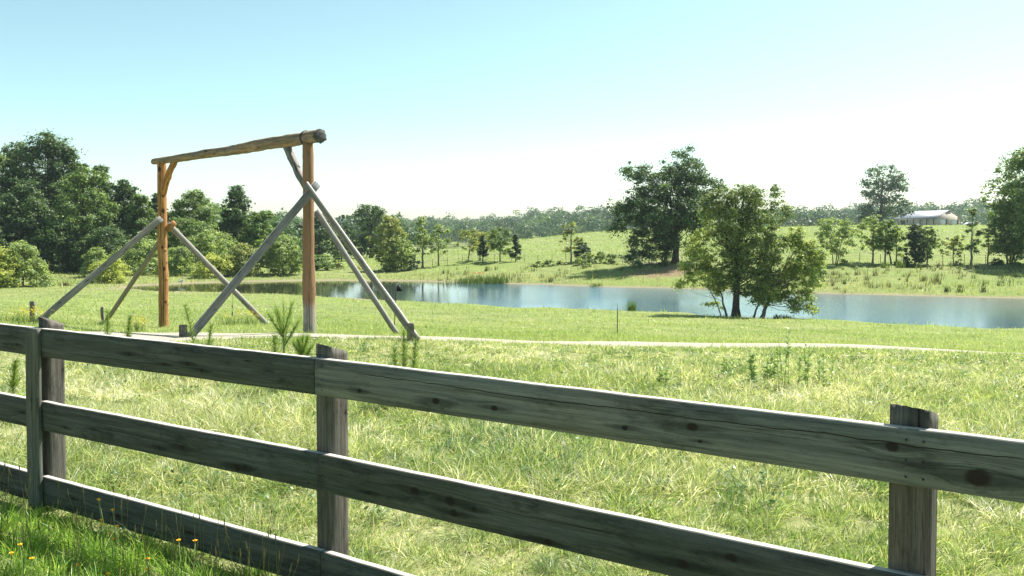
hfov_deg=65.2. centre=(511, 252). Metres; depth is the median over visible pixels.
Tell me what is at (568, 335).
field grass
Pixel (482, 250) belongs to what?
cedar tree
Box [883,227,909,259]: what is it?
bank tree
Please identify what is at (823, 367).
leafy weed
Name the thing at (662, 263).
bush
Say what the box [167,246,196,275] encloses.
pond shrub
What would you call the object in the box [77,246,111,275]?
pond shrub
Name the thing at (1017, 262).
bush
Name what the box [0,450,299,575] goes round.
seed stems
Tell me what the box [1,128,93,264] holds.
forest tree
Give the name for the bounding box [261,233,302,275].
pond shrub
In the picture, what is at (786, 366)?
leafy weed
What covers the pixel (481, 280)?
reed clump
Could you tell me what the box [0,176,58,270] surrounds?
forest tree
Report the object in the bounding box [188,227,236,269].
forest tree
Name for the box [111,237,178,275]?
pond shrub
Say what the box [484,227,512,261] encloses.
young tree
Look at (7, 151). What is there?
forest tree
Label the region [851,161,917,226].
skyline oak
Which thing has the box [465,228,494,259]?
young tree
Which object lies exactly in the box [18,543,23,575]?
yellow wildflower
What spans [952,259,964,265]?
bush
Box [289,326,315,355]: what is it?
pine seedling
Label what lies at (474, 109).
sky
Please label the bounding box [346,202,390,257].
dark oak
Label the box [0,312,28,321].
weed clump
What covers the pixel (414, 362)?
feathery weed
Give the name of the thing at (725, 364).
leafy weed
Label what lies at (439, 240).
young tree
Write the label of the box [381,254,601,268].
wire fence
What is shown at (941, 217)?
barn
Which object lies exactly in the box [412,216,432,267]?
young tree
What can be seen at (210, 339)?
feathery weed
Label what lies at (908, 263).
bush
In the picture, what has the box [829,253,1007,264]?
wire fence
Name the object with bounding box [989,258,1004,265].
bush
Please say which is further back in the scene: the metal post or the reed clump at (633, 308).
the reed clump at (633, 308)
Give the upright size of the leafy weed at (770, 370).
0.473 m
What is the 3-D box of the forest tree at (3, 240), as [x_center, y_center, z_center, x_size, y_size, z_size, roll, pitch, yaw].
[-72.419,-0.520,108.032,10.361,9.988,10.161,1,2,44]
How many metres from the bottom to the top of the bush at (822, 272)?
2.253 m
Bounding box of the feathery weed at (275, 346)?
[267,334,280,352]
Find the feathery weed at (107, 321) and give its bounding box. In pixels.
[103,309,113,334]
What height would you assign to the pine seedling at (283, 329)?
1.195 m
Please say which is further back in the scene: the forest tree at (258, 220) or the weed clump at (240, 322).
the forest tree at (258, 220)
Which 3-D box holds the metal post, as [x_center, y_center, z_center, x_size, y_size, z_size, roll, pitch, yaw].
[4.026,2.628,30.579,0.033,1.490,0.038,0,2,0]
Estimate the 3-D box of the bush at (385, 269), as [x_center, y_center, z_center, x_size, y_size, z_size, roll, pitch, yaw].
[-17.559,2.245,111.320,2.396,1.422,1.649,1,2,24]
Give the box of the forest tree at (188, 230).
[167,217,213,263]
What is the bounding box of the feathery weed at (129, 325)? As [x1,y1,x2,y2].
[121,314,135,336]
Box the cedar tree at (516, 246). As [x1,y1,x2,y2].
[507,234,521,261]
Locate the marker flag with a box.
[394,284,401,324]
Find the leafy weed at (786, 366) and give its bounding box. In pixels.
[775,327,792,383]
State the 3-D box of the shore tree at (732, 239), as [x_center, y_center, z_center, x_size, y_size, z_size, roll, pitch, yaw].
[16.299,-0.121,56.345,7.493,9.750,5.091,0,2,0]
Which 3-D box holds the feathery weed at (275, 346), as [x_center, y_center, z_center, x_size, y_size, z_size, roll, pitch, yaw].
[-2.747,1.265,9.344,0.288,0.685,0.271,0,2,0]
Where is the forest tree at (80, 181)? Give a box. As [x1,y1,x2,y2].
[43,165,125,255]
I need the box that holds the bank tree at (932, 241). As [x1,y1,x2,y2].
[913,225,942,264]
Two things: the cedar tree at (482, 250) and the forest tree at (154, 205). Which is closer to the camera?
the cedar tree at (482, 250)
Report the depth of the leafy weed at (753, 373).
9.64 m
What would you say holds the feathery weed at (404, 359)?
on the ground at (670, 274)
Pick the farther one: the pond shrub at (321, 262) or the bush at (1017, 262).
the pond shrub at (321, 262)
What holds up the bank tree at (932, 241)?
on the ground at (670, 274)
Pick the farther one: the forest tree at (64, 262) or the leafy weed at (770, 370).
the forest tree at (64, 262)
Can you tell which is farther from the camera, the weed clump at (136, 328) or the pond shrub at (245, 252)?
the pond shrub at (245, 252)
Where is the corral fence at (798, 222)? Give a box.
[792,219,905,226]
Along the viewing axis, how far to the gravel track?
15.29 m
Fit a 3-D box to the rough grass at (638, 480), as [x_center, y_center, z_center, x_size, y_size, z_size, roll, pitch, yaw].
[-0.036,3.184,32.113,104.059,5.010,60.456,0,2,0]
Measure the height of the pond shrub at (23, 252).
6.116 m
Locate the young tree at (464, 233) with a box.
[455,230,478,262]
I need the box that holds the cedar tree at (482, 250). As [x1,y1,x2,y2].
[477,234,488,261]
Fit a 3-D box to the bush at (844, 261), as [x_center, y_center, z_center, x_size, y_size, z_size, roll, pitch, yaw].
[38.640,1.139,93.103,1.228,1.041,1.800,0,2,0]
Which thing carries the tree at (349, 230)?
on the ground at (670, 274)
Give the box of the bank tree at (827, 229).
[814,216,858,264]
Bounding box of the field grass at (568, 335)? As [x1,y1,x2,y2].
[0,271,1023,353]
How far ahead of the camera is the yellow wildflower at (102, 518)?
4.65 m
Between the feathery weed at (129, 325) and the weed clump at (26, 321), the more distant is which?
the weed clump at (26, 321)
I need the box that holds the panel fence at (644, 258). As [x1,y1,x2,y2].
[615,251,682,263]
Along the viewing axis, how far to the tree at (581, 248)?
108.75 m
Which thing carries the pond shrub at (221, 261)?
on the ground at (670, 274)
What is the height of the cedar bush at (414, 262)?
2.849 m
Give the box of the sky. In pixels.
[0,0,1023,222]
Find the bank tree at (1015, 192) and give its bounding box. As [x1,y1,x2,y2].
[974,144,1023,263]
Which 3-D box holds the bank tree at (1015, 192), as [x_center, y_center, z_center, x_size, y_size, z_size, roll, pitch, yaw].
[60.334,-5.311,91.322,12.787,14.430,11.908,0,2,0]
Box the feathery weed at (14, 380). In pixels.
[4,355,23,392]
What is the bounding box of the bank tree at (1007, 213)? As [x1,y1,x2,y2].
[985,204,1023,263]
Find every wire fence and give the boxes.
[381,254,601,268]
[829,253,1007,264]
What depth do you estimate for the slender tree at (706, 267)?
57.09 m
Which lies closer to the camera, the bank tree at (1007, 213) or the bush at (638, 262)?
the bank tree at (1007, 213)
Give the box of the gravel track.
[78,331,1023,353]
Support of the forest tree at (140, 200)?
on the ground at (670, 274)
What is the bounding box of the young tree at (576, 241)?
[559,221,584,261]
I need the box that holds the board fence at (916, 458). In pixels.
[0,316,1023,575]
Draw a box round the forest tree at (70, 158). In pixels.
[41,146,96,251]
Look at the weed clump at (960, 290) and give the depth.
75.40 m
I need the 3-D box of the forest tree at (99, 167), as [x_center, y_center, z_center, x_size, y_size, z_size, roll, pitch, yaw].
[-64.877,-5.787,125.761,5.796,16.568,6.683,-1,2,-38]
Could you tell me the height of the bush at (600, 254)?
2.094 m
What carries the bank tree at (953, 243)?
on the ground at (670, 274)
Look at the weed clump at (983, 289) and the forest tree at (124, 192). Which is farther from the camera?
the forest tree at (124, 192)
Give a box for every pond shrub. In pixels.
[0,244,24,287]
[1,240,57,287]
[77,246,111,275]
[87,258,132,283]
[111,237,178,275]
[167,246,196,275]
[190,251,239,278]
[221,242,265,276]
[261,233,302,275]
[314,254,336,270]
[333,262,344,269]
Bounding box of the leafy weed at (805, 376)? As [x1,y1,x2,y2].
[794,344,812,384]
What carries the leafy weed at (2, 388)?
on the ground at (670, 274)
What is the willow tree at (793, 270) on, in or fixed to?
on the ground at (670, 274)
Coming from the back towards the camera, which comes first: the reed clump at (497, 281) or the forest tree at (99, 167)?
the forest tree at (99, 167)
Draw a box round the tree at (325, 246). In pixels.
[314,213,333,259]
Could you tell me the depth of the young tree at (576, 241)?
108.92 m
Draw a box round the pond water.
[131,281,1023,328]
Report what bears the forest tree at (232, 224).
on the ground at (670, 274)
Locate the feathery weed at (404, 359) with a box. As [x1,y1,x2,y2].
[396,327,411,367]
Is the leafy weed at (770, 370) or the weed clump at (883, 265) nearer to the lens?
the leafy weed at (770, 370)
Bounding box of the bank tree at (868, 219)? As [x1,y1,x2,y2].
[854,214,889,263]
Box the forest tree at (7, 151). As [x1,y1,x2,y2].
[0,140,45,233]
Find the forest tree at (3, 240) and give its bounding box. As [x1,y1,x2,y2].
[0,219,16,248]
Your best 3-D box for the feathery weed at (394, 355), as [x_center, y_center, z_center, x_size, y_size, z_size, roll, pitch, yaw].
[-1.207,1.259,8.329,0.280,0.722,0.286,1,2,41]
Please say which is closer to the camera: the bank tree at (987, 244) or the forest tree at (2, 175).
the bank tree at (987, 244)
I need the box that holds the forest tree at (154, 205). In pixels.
[147,192,171,247]
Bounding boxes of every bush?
[377,265,390,271]
[403,253,421,270]
[532,260,545,266]
[543,259,554,265]
[574,256,586,264]
[582,252,596,263]
[592,251,608,263]
[603,253,616,263]
[633,260,642,267]
[658,260,669,266]
[814,264,827,280]
[839,258,848,264]
[902,258,913,266]
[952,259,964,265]
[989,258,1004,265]
[1008,261,1023,266]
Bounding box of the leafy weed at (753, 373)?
[744,350,761,380]
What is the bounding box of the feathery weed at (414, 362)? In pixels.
[408,335,420,367]
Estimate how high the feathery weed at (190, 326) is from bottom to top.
0.949 m
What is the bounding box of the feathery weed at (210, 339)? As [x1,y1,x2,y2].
[201,323,215,345]
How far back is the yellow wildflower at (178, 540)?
3.99 m
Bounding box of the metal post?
[617,302,617,332]
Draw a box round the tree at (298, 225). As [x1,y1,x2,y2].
[285,221,302,255]
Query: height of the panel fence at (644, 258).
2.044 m
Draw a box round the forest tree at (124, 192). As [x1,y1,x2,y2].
[93,179,153,257]
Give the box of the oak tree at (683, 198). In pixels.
[603,142,730,267]
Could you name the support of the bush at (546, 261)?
on the ground at (670, 274)
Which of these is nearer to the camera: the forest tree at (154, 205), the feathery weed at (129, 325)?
the feathery weed at (129, 325)
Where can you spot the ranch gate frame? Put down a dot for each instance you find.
(306, 140)
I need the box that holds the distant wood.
[89,196,1022,250]
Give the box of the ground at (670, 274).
[0,222,1023,575]
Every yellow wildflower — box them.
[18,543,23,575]
[98,499,104,537]
[177,539,181,575]
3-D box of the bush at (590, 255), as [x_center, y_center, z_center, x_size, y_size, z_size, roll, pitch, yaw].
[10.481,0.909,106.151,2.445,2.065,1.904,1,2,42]
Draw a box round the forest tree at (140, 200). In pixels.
[122,192,168,256]
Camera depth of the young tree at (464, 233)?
118.67 m
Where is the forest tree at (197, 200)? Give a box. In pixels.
[167,187,220,244]
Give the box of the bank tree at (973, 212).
[962,208,985,264]
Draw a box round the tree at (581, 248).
[572,242,590,259]
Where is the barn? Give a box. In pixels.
[894,210,962,225]
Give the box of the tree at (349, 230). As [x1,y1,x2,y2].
[332,225,368,255]
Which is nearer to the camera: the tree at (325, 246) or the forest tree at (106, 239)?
the forest tree at (106, 239)
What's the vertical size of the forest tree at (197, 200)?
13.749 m
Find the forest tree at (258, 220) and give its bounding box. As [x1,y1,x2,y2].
[236,209,283,266]
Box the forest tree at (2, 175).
[0,151,27,266]
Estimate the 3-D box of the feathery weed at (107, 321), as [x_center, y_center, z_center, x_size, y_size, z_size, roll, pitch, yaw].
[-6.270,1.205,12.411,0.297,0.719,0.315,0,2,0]
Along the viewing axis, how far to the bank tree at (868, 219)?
94.43 m
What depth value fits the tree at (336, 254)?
149.21 m
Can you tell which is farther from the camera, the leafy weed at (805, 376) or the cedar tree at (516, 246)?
the cedar tree at (516, 246)
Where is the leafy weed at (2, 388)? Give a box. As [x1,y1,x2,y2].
[0,387,25,425]
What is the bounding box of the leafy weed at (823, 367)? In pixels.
[815,352,837,382]
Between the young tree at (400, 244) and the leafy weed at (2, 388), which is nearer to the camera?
the leafy weed at (2, 388)
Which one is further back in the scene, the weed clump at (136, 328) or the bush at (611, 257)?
the bush at (611, 257)
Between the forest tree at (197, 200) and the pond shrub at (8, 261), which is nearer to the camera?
the pond shrub at (8, 261)
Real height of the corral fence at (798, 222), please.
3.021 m
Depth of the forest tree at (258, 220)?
118.00 m
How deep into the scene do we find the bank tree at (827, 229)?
93.67 m
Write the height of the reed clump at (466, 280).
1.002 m
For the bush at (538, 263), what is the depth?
107.91 m
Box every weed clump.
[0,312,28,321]
[6,304,54,323]
[126,312,147,331]
[213,309,281,325]
[881,261,891,267]
[893,260,906,267]
[955,285,965,291]
[978,284,988,292]
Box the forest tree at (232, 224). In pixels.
[213,184,258,264]
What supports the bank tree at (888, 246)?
on the ground at (670, 274)
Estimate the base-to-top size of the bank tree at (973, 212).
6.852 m
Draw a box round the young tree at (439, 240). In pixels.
[420,224,451,265]
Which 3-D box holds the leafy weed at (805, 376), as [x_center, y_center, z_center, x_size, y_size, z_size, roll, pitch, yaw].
[3.454,1.364,9.526,0.274,0.596,0.213,-1,2,-27]
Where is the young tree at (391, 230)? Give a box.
[365,214,409,270]
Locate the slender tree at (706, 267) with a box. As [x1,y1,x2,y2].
[672,223,730,315]
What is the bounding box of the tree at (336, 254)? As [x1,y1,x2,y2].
[330,230,351,260]
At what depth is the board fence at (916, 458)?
3.52 m
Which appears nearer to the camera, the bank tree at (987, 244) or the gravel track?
the gravel track
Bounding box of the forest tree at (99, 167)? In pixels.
[85,164,116,230]
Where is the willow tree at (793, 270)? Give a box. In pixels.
[746,224,832,317]
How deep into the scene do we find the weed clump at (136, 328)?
17.86 m
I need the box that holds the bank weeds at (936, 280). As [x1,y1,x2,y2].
[436,258,1022,292]
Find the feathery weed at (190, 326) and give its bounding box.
[182,302,199,343]
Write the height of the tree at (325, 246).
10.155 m
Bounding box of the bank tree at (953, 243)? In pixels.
[937,235,966,263]
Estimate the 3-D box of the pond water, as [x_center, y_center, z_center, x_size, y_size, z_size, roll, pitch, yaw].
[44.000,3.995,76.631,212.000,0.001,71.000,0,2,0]
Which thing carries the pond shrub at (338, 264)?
on the ground at (670, 274)
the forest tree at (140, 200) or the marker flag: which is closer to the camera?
the marker flag
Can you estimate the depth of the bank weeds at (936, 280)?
85.53 m
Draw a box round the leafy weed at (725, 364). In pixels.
[718,357,738,377]
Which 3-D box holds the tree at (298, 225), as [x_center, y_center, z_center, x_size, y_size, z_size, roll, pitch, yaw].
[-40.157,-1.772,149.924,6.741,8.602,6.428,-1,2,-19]
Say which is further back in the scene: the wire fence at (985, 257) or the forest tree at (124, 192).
the forest tree at (124, 192)
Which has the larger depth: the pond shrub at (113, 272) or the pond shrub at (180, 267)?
the pond shrub at (180, 267)
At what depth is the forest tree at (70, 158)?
120.60 m
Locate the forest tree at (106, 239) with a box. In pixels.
[71,225,133,273]
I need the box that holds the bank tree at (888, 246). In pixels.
[869,218,900,263]
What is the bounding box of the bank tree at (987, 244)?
[977,224,1000,263]
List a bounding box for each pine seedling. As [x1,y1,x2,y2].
[265,298,303,391]
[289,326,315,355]
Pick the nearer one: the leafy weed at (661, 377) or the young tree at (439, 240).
the leafy weed at (661, 377)
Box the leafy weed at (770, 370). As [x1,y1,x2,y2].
[762,348,782,377]
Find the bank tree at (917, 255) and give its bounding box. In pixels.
[901,224,928,265]
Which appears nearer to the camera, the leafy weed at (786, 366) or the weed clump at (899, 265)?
the leafy weed at (786, 366)
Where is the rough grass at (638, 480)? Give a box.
[0,298,1023,575]
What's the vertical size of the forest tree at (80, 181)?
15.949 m
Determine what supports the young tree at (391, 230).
on the ground at (670, 274)
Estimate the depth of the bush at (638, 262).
97.29 m
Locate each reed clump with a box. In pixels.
[443,271,525,283]
[451,276,490,283]
[483,276,514,283]
[625,299,638,310]
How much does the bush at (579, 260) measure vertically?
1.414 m
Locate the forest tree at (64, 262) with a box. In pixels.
[15,218,92,273]
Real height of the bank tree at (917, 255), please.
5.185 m
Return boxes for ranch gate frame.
[29,128,420,341]
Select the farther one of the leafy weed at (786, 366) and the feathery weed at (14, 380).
the leafy weed at (786, 366)
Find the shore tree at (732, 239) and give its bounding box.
[693,181,797,316]
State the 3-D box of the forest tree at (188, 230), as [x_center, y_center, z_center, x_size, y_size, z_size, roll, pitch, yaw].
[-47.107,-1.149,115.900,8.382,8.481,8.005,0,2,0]
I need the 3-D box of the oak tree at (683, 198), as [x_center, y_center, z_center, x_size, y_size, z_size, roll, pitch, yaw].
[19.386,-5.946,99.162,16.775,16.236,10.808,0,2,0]
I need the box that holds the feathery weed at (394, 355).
[388,341,400,365]
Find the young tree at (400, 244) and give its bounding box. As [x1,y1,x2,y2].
[383,236,415,270]
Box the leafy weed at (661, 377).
[655,365,670,381]

